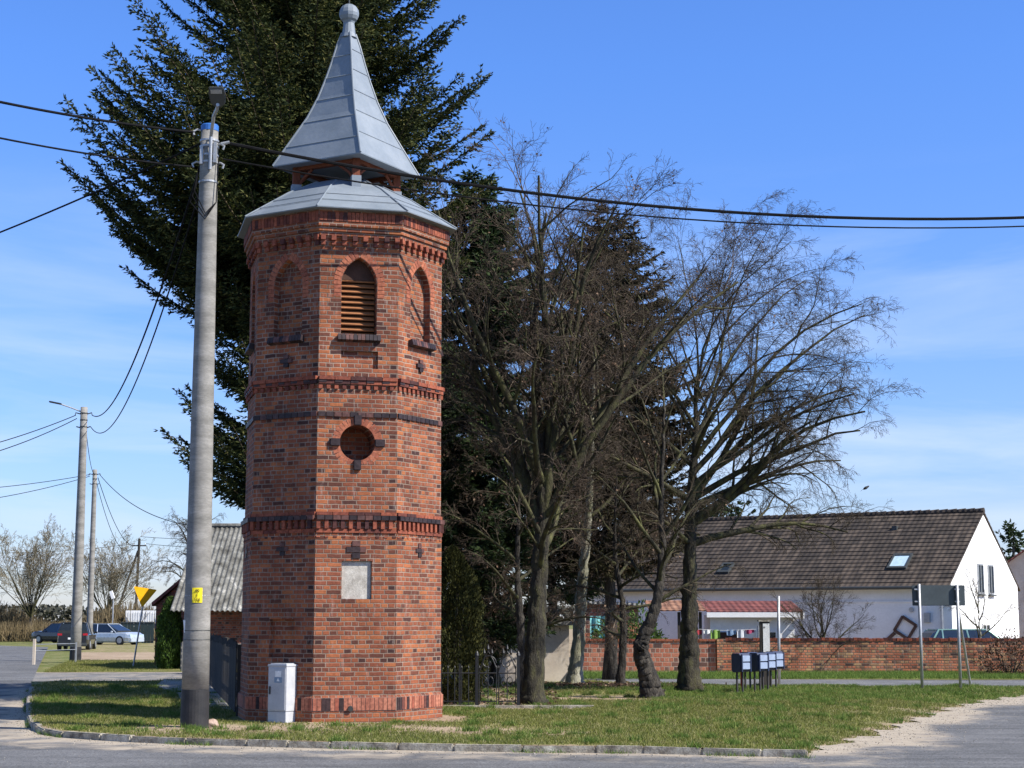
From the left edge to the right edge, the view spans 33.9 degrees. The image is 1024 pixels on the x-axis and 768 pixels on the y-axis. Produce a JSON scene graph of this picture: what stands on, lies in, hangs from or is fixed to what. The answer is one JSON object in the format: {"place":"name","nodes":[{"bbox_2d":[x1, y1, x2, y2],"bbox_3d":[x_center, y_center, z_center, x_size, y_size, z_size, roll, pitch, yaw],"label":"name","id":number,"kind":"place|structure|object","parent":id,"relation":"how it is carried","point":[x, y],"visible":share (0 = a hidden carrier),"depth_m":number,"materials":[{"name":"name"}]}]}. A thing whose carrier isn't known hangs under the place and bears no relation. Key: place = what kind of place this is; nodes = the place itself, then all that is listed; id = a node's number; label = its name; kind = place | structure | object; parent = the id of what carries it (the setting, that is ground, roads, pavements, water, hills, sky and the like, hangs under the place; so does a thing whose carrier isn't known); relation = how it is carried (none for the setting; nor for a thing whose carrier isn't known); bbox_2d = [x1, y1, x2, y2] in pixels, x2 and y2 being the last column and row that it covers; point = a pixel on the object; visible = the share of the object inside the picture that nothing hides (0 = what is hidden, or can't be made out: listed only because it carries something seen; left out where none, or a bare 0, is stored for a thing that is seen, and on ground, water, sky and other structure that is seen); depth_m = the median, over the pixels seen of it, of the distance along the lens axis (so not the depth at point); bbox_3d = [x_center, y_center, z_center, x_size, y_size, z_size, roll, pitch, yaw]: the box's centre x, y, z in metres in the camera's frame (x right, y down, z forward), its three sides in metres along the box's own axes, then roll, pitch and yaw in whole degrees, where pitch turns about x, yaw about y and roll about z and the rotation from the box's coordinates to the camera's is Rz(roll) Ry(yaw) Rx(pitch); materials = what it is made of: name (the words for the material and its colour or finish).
{"place":"outdoors","nodes":[
{"label":"outdoors","id":0,"kind":"place"},
{"bbox_2d":[109,591,114,622],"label":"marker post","id":1,"kind":"object","parent":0,"point":[112,594],"visible":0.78,"depth_m":147.21,"materials":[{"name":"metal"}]},
{"bbox_2d":[157,679,236,709],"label":"driveway","id":2,"kind":"structure","parent":0,"point":[170,685],"depth_m":41.35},
{"bbox_2d":[0,646,1023,767],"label":"road","id":3,"kind":"structure","parent":0,"point":[18,671],"depth_m":22.44,"materials":[{"name":"asphalt"}]},
{"bbox_2d":[3,691,1023,767],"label":"gravel","id":4,"kind":"structure","parent":3,"relation":"on","point":[584,754],"depth_m":25.00,"materials":[{"name":"gravel"}]},
{"bbox_2d":[28,678,1023,710],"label":"grass","id":5,"kind":"structure","parent":3,"relation":"on","point":[64,685],"depth_m":38.59,"materials":[{"name":"plant"}]},
{"bbox_2d":[0,622,1023,748],"bbox_3d":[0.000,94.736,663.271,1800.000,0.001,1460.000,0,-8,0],"label":"ground","id":6,"kind":"structure","parent":0,"point":[56,657],"depth_m":86.92,"materials":[{"name":"asphalt"}]},
{"bbox_2d":[0,513,73,626],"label":"willow tree","id":7,"kind":"object","parent":6,"relation":"on","point":[29,575],"visible":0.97,"depth_m":148.67,"materials":[{"name":"brown plant"}]},
{"bbox_2d":[0,603,574,622],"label":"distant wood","id":8,"kind":"object","parent":6,"relation":"on","point":[48,611],"visible":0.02,"depth_m":547.65,"materials":[{"name":"plant"}]},
{"bbox_2d":[26,686,807,757],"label":"kerb","id":9,"kind":"structure","parent":6,"relation":"on","point":[34,726],"depth_m":23.11,"materials":[{"name":"concrete"}]},
{"bbox_2d":[918,629,999,637],"bbox_3d":[16.398,9.443,59.566,4.258,1.506,2.000,1,-8,-5],"label":"green car","id":10,"kind":"object","parent":6,"relation":"on","point":[944,633],"visible":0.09,"depth_m":58.95,"materials":[{"name":"paint"}]},
{"bbox_2d":[0,0,1023,619],"label":"sky","id":11,"kind":"structure","parent":0,"point":[859,108],"materials":[{"name":"blue"}]},
{"bbox_2d":[30,681,1021,750],"bbox_3d":[3.650,6.663,35.031,33.700,0.137,26.367,0,-8,0],"label":"grass green","id":12,"kind":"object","parent":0,"point":[443,718],"depth_m":27.55,"materials":[{"name":"plant"}]},
{"bbox_2d":[180,87,229,727],"bbox_3d":[-4.926,0.472,26.617,0.622,10.245,1.607,1,-8,-5],"label":"lamp pole","id":13,"kind":"object","parent":12,"relation":"on","point":[195,672],"visible":0.98,"depth_m":26.94,"materials":[{"name":"concrete"}]},
{"bbox_2d":[0,137,192,167],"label":"overhead cable","id":14,"kind":"object","parent":13,"relation":"attached to","point":[12,140],"visible":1,"depth_m":26.13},
{"bbox_2d":[0,101,193,132],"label":"overhead cable","id":15,"kind":"object","parent":13,"relation":"attached to","point":[91,118],"visible":1,"depth_m":26.22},
{"bbox_2d":[0,143,200,232],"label":"overhead cable","id":16,"kind":"object","parent":13,"relation":"attached to","point":[173,156],"visible":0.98,"depth_m":29.68,"materials":[{"name":"rubber"}]},
{"bbox_2d":[90,193,198,433],"bbox_3d":[-11.737,-0.217,50.574,0.031,2.239,47.741,2,-8,-16],"label":"overhead cable","id":17,"kind":"object","parent":13,"relation":"attached to","point":[161,311],"visible":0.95,"depth_m":35.77,"materials":[{"name":"rubber"}]},
{"bbox_2d":[223,158,1023,228],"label":"overhead cable","id":18,"kind":"object","parent":13,"relation":"attached to","point":[612,212],"visible":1,"depth_m":29.78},
{"bbox_2d":[228,142,1023,220],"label":"overhead cable","id":19,"kind":"object","parent":13,"relation":"attached to","point":[589,199],"visible":1,"depth_m":29.78,"materials":[{"name":"rubber"}]},
{"bbox_2d":[209,719,218,726],"bbox_3d":[-4.782,5.410,26.709,0.235,0.172,0.186,0,-8,0],"label":"rock","id":20,"kind":"object","parent":12,"relation":"on","point":[213,722],"visible":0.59,"depth_m":26.65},
{"bbox_2d":[209,633,240,715],"bbox_3d":[-6.559,6.337,37.730,0.148,1.410,15.939,2,-8,-12],"label":"picket fence","id":21,"kind":"object","parent":12,"relation":"on","point":[225,667],"visible":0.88,"depth_m":33.73,"materials":[{"name":"grey wood"}]},
{"bbox_2d":[55,0,502,509],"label":"spruce tree","id":22,"kind":"object","parent":12,"relation":"on","point":[280,52],"visible":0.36,"depth_m":37.32,"materials":[{"name":"green plant"}]},
{"bbox_2d":[268,663,297,722],"bbox_3d":[-3.838,5.147,28.002,0.405,0.970,0.318,-5,-9,31],"label":"electrical cabinet","id":23,"kind":"object","parent":12,"relation":"on","point":[281,690],"visible":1,"depth_m":27.89,"materials":[{"name":"plastic"}]},
{"bbox_2d":[237,0,456,722],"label":"brick tower","id":24,"kind":"structure","parent":12,"relation":"on","point":[342,526],"depth_m":28.93,"materials":[{"name":"red brick"}]},
{"bbox_2d":[21,689,815,758],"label":"weeds","id":25,"kind":"object","parent":12,"relation":"on","point":[49,735],"visible":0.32,"depth_m":23.24,"materials":[{"name":"green plant"}]},
{"bbox_2d":[441,544,490,703],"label":"thuja","id":26,"kind":"object","parent":12,"relation":"on","point":[459,578],"visible":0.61,"depth_m":33.90,"materials":[{"name":"green plant"}]},
{"bbox_2d":[475,645,519,704],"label":"iron gate","id":27,"kind":"structure","parent":12,"relation":"on","point":[478,667],"depth_m":32.72,"materials":[{"name":"metal"}]},
{"bbox_2d":[430,164,579,683],"bbox_3d":[-1.056,1.004,42.734,5.641,13.483,5.603,0,-8,0],"label":"spruce tree","id":28,"kind":"object","parent":12,"relation":"on","point":[495,627],"visible":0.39,"depth_m":41.61,"materials":[{"name":"green plant"}]},
{"bbox_2d":[441,446,573,686],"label":"bushy tree","id":29,"kind":"object","parent":12,"relation":"on","point":[501,588],"visible":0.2,"depth_m":40.85,"materials":[{"name":"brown plant"}]},
{"bbox_2d":[27,680,1004,755],"bbox_3d":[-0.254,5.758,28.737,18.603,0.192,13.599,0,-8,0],"label":"grass","id":30,"kind":"structure","parent":12,"relation":"on","point":[667,729],"depth_m":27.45,"materials":[{"name":"plant"}]},
{"bbox_2d":[441,664,593,708],"bbox_3d":[-0.045,5.893,32.699,3.277,0.885,0.160,0,-8,0],"label":"iron fence","id":31,"kind":"object","parent":12,"relation":"on","point":[460,673],"visible":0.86,"depth_m":32.65,"materials":[{"name":"metal"}]},
{"bbox_2d":[464,408,586,684],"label":"dark trunk tree","id":32,"kind":"object","parent":12,"relation":"on","point":[492,669],"visible":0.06,"depth_m":42.78,"materials":[{"name":"brown plant"}]},
{"bbox_2d":[484,621,572,682],"bbox_3d":[0.359,7.464,46.615,2.890,1.742,2.600,0,-8,0],"label":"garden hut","id":33,"kind":"object","parent":12,"relation":"on","point":[556,661],"visible":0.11,"depth_m":45.60,"materials":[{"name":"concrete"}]},
{"bbox_2d":[441,338,629,693],"bbox_3d":[0.385,3.105,39.251,4.555,8.484,4.710,0,-8,0],"label":"dark trunk tree","id":34,"kind":"object","parent":12,"relation":"on","point":[519,615],"visible":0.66,"depth_m":38.76,"materials":[{"name":"brown plant"}]},
{"bbox_2d":[443,680,753,704],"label":"fallen leaves","id":35,"kind":"object","parent":12,"relation":"on","point":[592,683],"visible":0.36,"depth_m":42.26,"materials":[{"name":"plant"}]},
{"bbox_2d":[528,257,678,684],"bbox_3d":[1.748,2.448,45.256,4.985,11.674,5.132,8,-11,-43],"label":"pale trunk tree","id":36,"kind":"object","parent":12,"relation":"on","point":[575,670],"visible":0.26,"depth_m":44.74,"materials":[{"name":"brown plant"}]},
{"bbox_2d":[401,101,812,704],"bbox_3d":[1.451,0.505,34.574,9.988,12.588,5.923,0,-8,0],"label":"lime tree","id":37,"kind":"object","parent":12,"relation":"on","point":[540,441],"visible":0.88,"depth_m":34.44,"materials":[{"name":"brown plant"}]},
{"bbox_2d":[546,398,702,682],"bbox_3d":[2.835,4.112,44.388,4.258,7.881,5.470,-1,-8,9],"label":"bushy tree","id":38,"kind":"object","parent":12,"relation":"on","point":[623,649],"visible":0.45,"depth_m":44.18,"materials":[{"name":"brown plant"}]},
{"bbox_2d":[577,291,758,697],"bbox_3d":[3.539,2.488,37.715,4.294,9.768,4.577,0,-8,0],"label":"crooked tree","id":39,"kind":"object","parent":12,"relation":"on","point":[649,683],"visible":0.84,"depth_m":37.16,"materials":[{"name":"brown plant"}]},
{"bbox_2d":[509,178,926,690],"bbox_3d":[4.752,1.077,40.448,9.751,13.313,7.700,0,-8,0],"label":"lime tree","id":40,"kind":"object","parent":12,"relation":"on","point":[688,676],"visible":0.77,"depth_m":40.64,"materials":[{"name":"brown plant"}]},
{"bbox_2d":[731,653,751,691],"bbox_3d":[5.308,6.701,38.810,0.340,0.950,0.333,6,-10,-38],"label":"mailbox","id":41,"kind":"object","parent":12,"relation":"on","point":[741,662],"visible":0.95,"depth_m":38.76,"materials":[{"name":"metal"}]},
{"bbox_2d":[740,652,756,688],"bbox_3d":[5.676,6.882,40.103,0.340,0.950,0.333,7,-11,-41],"label":"mailbox","id":42,"kind":"object","parent":12,"relation":"on","point":[749,674],"visible":0.14,"depth_m":40.09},
{"bbox_2d":[750,653,768,691],"bbox_3d":[5.776,6.760,39.232,0.340,0.950,0.333,6,-10,-38],"label":"mailbox","id":43,"kind":"object","parent":12,"relation":"on","point":[760,662],"visible":0.9,"depth_m":39.17,"materials":[{"name":"metal"}]},
{"bbox_2d":[757,620,770,685],"bbox_3d":[6.478,6.893,43.031,0.320,1.679,0.260,0,-8,0],"label":"notice post","id":44,"kind":"object","parent":12,"relation":"on","point":[764,634],"visible":0.67,"depth_m":42.98,"materials":[{"name":"grey wood"}]},
{"bbox_2d":[758,652,776,689],"bbox_3d":[6.095,6.882,40.103,0.340,0.950,0.333,7,-11,-41],"label":"mailbox","id":45,"kind":"object","parent":12,"relation":"on","point":[772,660],"visible":0.47,"depth_m":40.07,"materials":[{"name":"metal"}]},
{"bbox_2d":[766,651,784,687],"bbox_3d":[6.428,7.009,41.013,0.340,0.950,0.333,6,-10,-38],"label":"mailbox","id":46,"kind":"object","parent":12,"relation":"on","point":[780,660],"visible":0.53,"depth_m":40.98,"materials":[{"name":"metal"}]},
{"bbox_2d":[912,584,971,688],"bbox_3d":[11.070,6.329,41.742,2.576,2.677,0.908,8,-11,-43],"label":"road sign","id":47,"kind":"object","parent":12,"relation":"on","point":[938,595],"visible":0.85,"depth_m":41.31,"materials":[{"name":"metal"}]},
{"bbox_2d":[33,672,1023,686],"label":"side road","id":48,"kind":"structure","parent":0,"point":[73,676],"depth_m":48.61,"materials":[{"name":"asphalt"}]},
{"bbox_2d":[501,367,626,620],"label":"spruce tree","id":49,"kind":"object","parent":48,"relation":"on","point":[591,593],"visible":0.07,"depth_m":50.09,"materials":[{"name":"green plant"}]},
{"bbox_2d":[777,596,780,683],"bbox_3d":[7.007,6.754,44.117,0.109,2.357,0.079,0,-8,0],"label":"steel pole","id":50,"kind":"object","parent":48,"relation":"on","point":[778,633],"visible":0.66,"depth_m":44.13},
{"bbox_2d":[50,629,1017,679],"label":"verge","id":51,"kind":"structure","parent":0,"point":[114,651],"depth_m":88.38,"materials":[{"name":"green plant"}]},
{"bbox_2d":[31,623,60,642],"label":"blue estate car","id":52,"kind":"object","parent":51,"relation":"on","point":[49,632],"visible":0.4,"depth_m":126.90,"materials":[{"name":"blue paint"}]},
{"bbox_2d":[32,639,76,664],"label":"white rail","id":53,"kind":"object","parent":51,"relation":"on","point":[35,650],"visible":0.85,"depth_m":67.32,"materials":[{"name":"metal"}]},
{"bbox_2d":[49,401,92,660],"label":"utility pole","id":54,"kind":"object","parent":51,"relation":"on","point":[76,617],"visible":0.94,"depth_m":72.58,"materials":[{"name":"concrete"}]},
{"bbox_2d":[0,415,75,441],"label":"overhead cable","id":55,"kind":"object","parent":54,"relation":"attached to","point":[36,430],"visible":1,"depth_m":70.82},
{"bbox_2d":[0,418,76,450],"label":"overhead cable","id":56,"kind":"object","parent":54,"relation":"attached to","point":[38,436],"visible":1,"depth_m":70.83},
{"bbox_2d":[92,164,199,416],"bbox_3d":[-11.732,-0.832,50.660,0.038,2.003,47.710,2,-8,-16],"label":"overhead cable","id":57,"kind":"object","parent":54,"relation":"attached to","point":[178,235],"visible":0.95,"depth_m":35.84,"materials":[{"name":"rubber"}]},
{"bbox_2d":[57,622,96,649],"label":"black suv","id":58,"kind":"object","parent":51,"relation":"on","point":[64,635],"visible":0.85,"depth_m":98.63,"materials":[{"name":"paint"}]},
{"bbox_2d":[0,600,154,632],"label":"scrub","id":59,"kind":"object","parent":51,"relation":"on","point":[10,616],"visible":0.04,"depth_m":150.09,"materials":[{"name":"plant"}]},
{"bbox_2d":[0,621,155,640],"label":"hedge","id":60,"kind":"object","parent":51,"relation":"on","point":[8,633],"visible":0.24,"depth_m":138.66,"materials":[{"name":"plant"}]},
{"bbox_2d":[85,469,100,648],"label":"utility pole","id":61,"kind":"object","parent":51,"relation":"on","point":[90,598],"visible":0.95,"depth_m":101.11,"materials":[{"name":"concrete"}]},
{"bbox_2d":[0,476,89,497],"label":"overhead cable","id":62,"kind":"object","parent":61,"relation":"attached to","point":[40,489],"visible":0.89,"depth_m":96.32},
{"bbox_2d":[4,474,89,486],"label":"overhead cable","id":63,"kind":"object","parent":61,"relation":"attached to","point":[41,482],"visible":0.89,"depth_m":96.47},
{"bbox_2d":[97,485,133,550],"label":"overhead cable","id":64,"kind":"object","parent":61,"relation":"attached to","point":[108,523],"visible":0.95,"depth_m":117.89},
{"bbox_2d":[100,475,186,524],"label":"overhead cable","id":65,"kind":"object","parent":61,"relation":"attached to","point":[139,508],"visible":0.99,"depth_m":80.92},
{"bbox_2d":[44,659,179,671],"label":"grass","id":66,"kind":"structure","parent":51,"relation":"on","point":[82,665],"depth_m":63.18,"materials":[{"name":"plant"}]},
{"bbox_2d":[60,525,169,614],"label":"willow tree","id":67,"kind":"object","parent":51,"relation":"on","point":[108,582],"visible":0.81,"depth_m":157.08,"materials":[{"name":"brown plant"}]},
{"bbox_2d":[93,624,143,644],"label":"silver hatchback","id":68,"kind":"object","parent":51,"relation":"on","point":[118,634],"visible":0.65,"depth_m":118.46,"materials":[{"name":"paint"}]},
{"bbox_2d":[117,538,145,608],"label":"wooden utility pole","id":69,"kind":"object","parent":51,"relation":"on","point":[138,552],"visible":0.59,"depth_m":166.91,"materials":[{"name":"brown wood"}]},
{"bbox_2d":[98,478,136,545],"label":"overhead cable","id":70,"kind":"object","parent":69,"relation":"attached to","point":[110,513],"visible":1,"depth_m":115.77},
{"bbox_2d":[120,622,153,642],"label":"dark panel fence","id":71,"kind":"object","parent":51,"relation":"on","point":[146,628],"visible":0.51,"depth_m":126.64,"materials":[{"name":"metal"}]},
{"bbox_2d":[125,610,155,621],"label":"white container","id":72,"kind":"object","parent":51,"relation":"on","point":[135,615],"visible":0.27,"depth_m":148.57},
{"bbox_2d":[133,586,155,665],"bbox_3d":[-14.018,9.283,63.885,0.869,3.137,0.242,4,-9,-26],"label":"warning sign","id":73,"kind":"object","parent":51,"relation":"on","point":[144,595],"visible":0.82,"depth_m":63.90,"materials":[{"name":"metal"}]},
{"bbox_2d":[151,578,183,664],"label":"brick shed","id":74,"kind":"structure","parent":51,"relation":"on","point":[158,602],"depth_m":65.40,"materials":[{"name":"brick"}]},
{"bbox_2d":[159,628,177,663],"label":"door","id":75,"kind":"structure","parent":74,"relation":"in","point":[168,628],"depth_m":65.15,"materials":[{"name":"brown wood"}]},
{"bbox_2d":[154,596,183,668],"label":"thuja","id":76,"kind":"object","parent":51,"relation":"on","point":[166,615],"visible":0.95,"depth_m":59.56,"materials":[{"name":"green plant"}]},
{"bbox_2d":[180,642,182,670],"bbox_3d":[-10.250,9.260,56.764,1.900,1.100,0.100,0,-8,0],"label":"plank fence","id":77,"kind":"object","parent":51,"relation":"on","point":[181,662],"visible":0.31,"depth_m":56.75,"materials":[{"name":"wood"}]},
{"bbox_2d":[148,506,225,586],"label":"weeping tree","id":78,"kind":"object","parent":51,"relation":"on","point":[183,535],"visible":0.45,"depth_m":71.73,"materials":[{"name":"brown plant"}]},
{"bbox_2d":[170,523,243,666],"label":"barn","id":79,"kind":"structure","parent":51,"relation":"on","point":[226,578],"depth_m":60.64,"materials":[{"name":"metal"}]},
{"bbox_2d":[590,616,604,638],"bbox_3d":[3.163,9.062,59.727,0.764,1.613,0.104,0,-8,3],"label":"tarp","id":80,"kind":"object","parent":51,"relation":"on","point":[593,621],"visible":0.19,"depth_m":59.80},
{"bbox_2d":[587,614,635,638],"bbox_3d":[3.369,8.856,57.805,2.643,2.387,2.272,0,-8,0],"label":"garden bush","id":81,"kind":"object","parent":51,"relation":"on","point":[602,623],"visible":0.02,"depth_m":57.69,"materials":[{"name":"green plant"}]},
{"bbox_2d":[585,601,644,638],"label":"brick outhouse","id":82,"kind":"structure","parent":51,"relation":"on","point":[601,611],"depth_m":62.40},
{"bbox_2d":[617,598,668,638],"bbox_3d":[4.375,8.770,58.183,2.364,2.691,2.267,0,-8,0],"label":"garden bush","id":83,"kind":"object","parent":51,"relation":"on","point":[656,633],"visible":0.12,"depth_m":58.00,"materials":[{"name":"green plant"}]},
{"bbox_2d":[583,639,716,671],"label":"brick garden wall","id":84,"kind":"structure","parent":51,"relation":"on","point":[664,653],"depth_m":55.66,"materials":[{"name":"brick"}]},
{"bbox_2d":[716,639,725,671],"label":"brick pier","id":85,"kind":"structure","parent":51,"relation":"on","point":[721,654],"depth_m":55.36,"materials":[{"name":"brick"}]},
{"bbox_2d":[644,600,804,640],"bbox_3d":[7.514,8.960,59.788,5.414,2.532,2.495,0,-8,0],"label":"lean to shed","id":86,"kind":"object","parent":51,"relation":"on","point":[730,615],"visible":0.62,"depth_m":58.95,"materials":[{"name":"red tile"}]},
{"bbox_2d":[717,632,736,640],"bbox_3d":[7.520,9.343,58.803,0.900,1.300,0.050,0,-8,0],"label":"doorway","id":87,"kind":"structure","parent":86,"relation":"in","point":[723,635],"depth_m":58.85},
{"bbox_2d":[756,631,776,637],"bbox_3d":[8.921,8.947,58.858,0.760,0.610,0.050,0,-8,0],"label":"window","id":88,"kind":"structure","parent":86,"relation":"in","point":[773,634],"depth_m":58.87,"materials":[{"name":"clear glass"}]},
{"bbox_2d":[698,499,756,516],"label":"tree","id":89,"kind":"object","parent":51,"relation":"on","point":[732,512],"visible":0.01,"depth_m":87.40,"materials":[{"name":"green plant"}]},
{"bbox_2d":[583,669,1023,678],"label":"grass","id":90,"kind":"structure","parent":51,"relation":"on","point":[853,674],"depth_m":50.61,"materials":[{"name":"plant"}]},
{"bbox_2d":[588,508,1020,640],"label":"white farmhouse","id":91,"kind":"object","parent":51,"relation":"on","point":[884,565],"visible":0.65,"depth_m":65.62,"materials":[{"name":"paint"}]},
{"bbox_2d":[977,563,986,595],"bbox_3d":[18.134,7.559,64.899,0.120,1.225,0.860,-5,-9,31],"label":"window","id":92,"kind":"structure","parent":91,"relation":"in","point":[980,568],"depth_m":64.90,"materials":[{"name":"glass"}]},
{"bbox_2d":[982,624,990,630],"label":"window","id":93,"kind":"structure","parent":91,"relation":"in","point":[985,626],"depth_m":65.06,"materials":[{"name":"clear glass"}]},
{"bbox_2d":[987,565,996,595],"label":"window","id":94,"kind":"structure","parent":91,"relation":"in","point":[990,568],"depth_m":66.13,"materials":[{"name":"glass"}]},
{"bbox_2d":[768,571,876,656],"bbox_3d":[10.480,8.055,56.708,3.451,3.531,4.590,0,-8,0],"label":"garden shrub","id":95,"kind":"object","parent":51,"relation":"on","point":[820,621],"visible":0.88,"depth_m":56.06,"materials":[{"name":"brown plant"}]},
{"bbox_2d":[725,637,1023,671],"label":"brick garden wall","id":96,"kind":"structure","parent":51,"relation":"on","point":[885,654],"depth_m":54.95,"materials":[{"name":"brick"}]},
{"bbox_2d":[944,559,1020,637],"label":"garden tree","id":97,"kind":"object","parent":51,"relation":"on","point":[977,608],"visible":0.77,"depth_m":56.38,"materials":[{"name":"brown plant"}]},
{"bbox_2d":[970,626,1023,673],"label":"creeper","id":98,"kind":"object","parent":51,"relation":"on","point":[1003,665],"visible":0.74,"depth_m":52.58,"materials":[{"name":"brown plant"}]},
{"bbox_2d":[995,519,1023,560],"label":"spruce tree","id":99,"kind":"object","parent":51,"relation":"on","point":[1014,544],"visible":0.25,"depth_m":99.55,"materials":[{"name":"green plant"}]},
{"bbox_2d":[1008,549,1023,637],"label":"red roof house","id":100,"kind":"structure","parent":51,"relation":"on","point":[1016,563],"depth_m":87.49,"materials":[{"name":"paint"}]},
{"bbox_2d":[520,202,717,679],"bbox_3d":[2.877,1.553,49.783,6.476,14.350,6.640,0,-8,0],"label":"spruce tree","id":101,"kind":"object","parent":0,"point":[610,665],"visible":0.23,"depth_m":48.98,"materials":[{"name":"green plant"}]},
{"bbox_3d":[7.349,8.477,57.985,2.257,0.066,0.011,0,-8,0],"label":"clothes line","id":102,"kind":"object","parent":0,"visible":0},
{"bbox_2d":[711,630,719,638],"bbox_3d":[7.018,8.646,57.965,0.320,0.330,0.052,0,-8,0],"label":"laundry","id":103,"kind":"object","parent":102,"relation":"hanging from","point":[715,634],"visible":0.88,"depth_m":57.97,"materials":[{"name":"fabric"}]},
{"bbox_2d":[727,630,735,635],"bbox_3d":[7.569,8.585,57.973,0.320,0.207,0.052,0,-8,0],"label":"laundry","id":104,"kind":"object","parent":102,"relation":"hanging from","point":[731,632],"visible":1,"depth_m":57.97,"materials":[{"name":"fabric"}]},
{"bbox_2d":[737,630,745,637],"bbox_3d":[7.927,8.630,57.967,0.320,0.297,0.052,0,-8,0],"label":"laundry","id":105,"kind":"object","parent":102,"relation":"hanging from","point":[741,633],"visible":0.88,"depth_m":57.97,"materials":[{"name":"fabric"}]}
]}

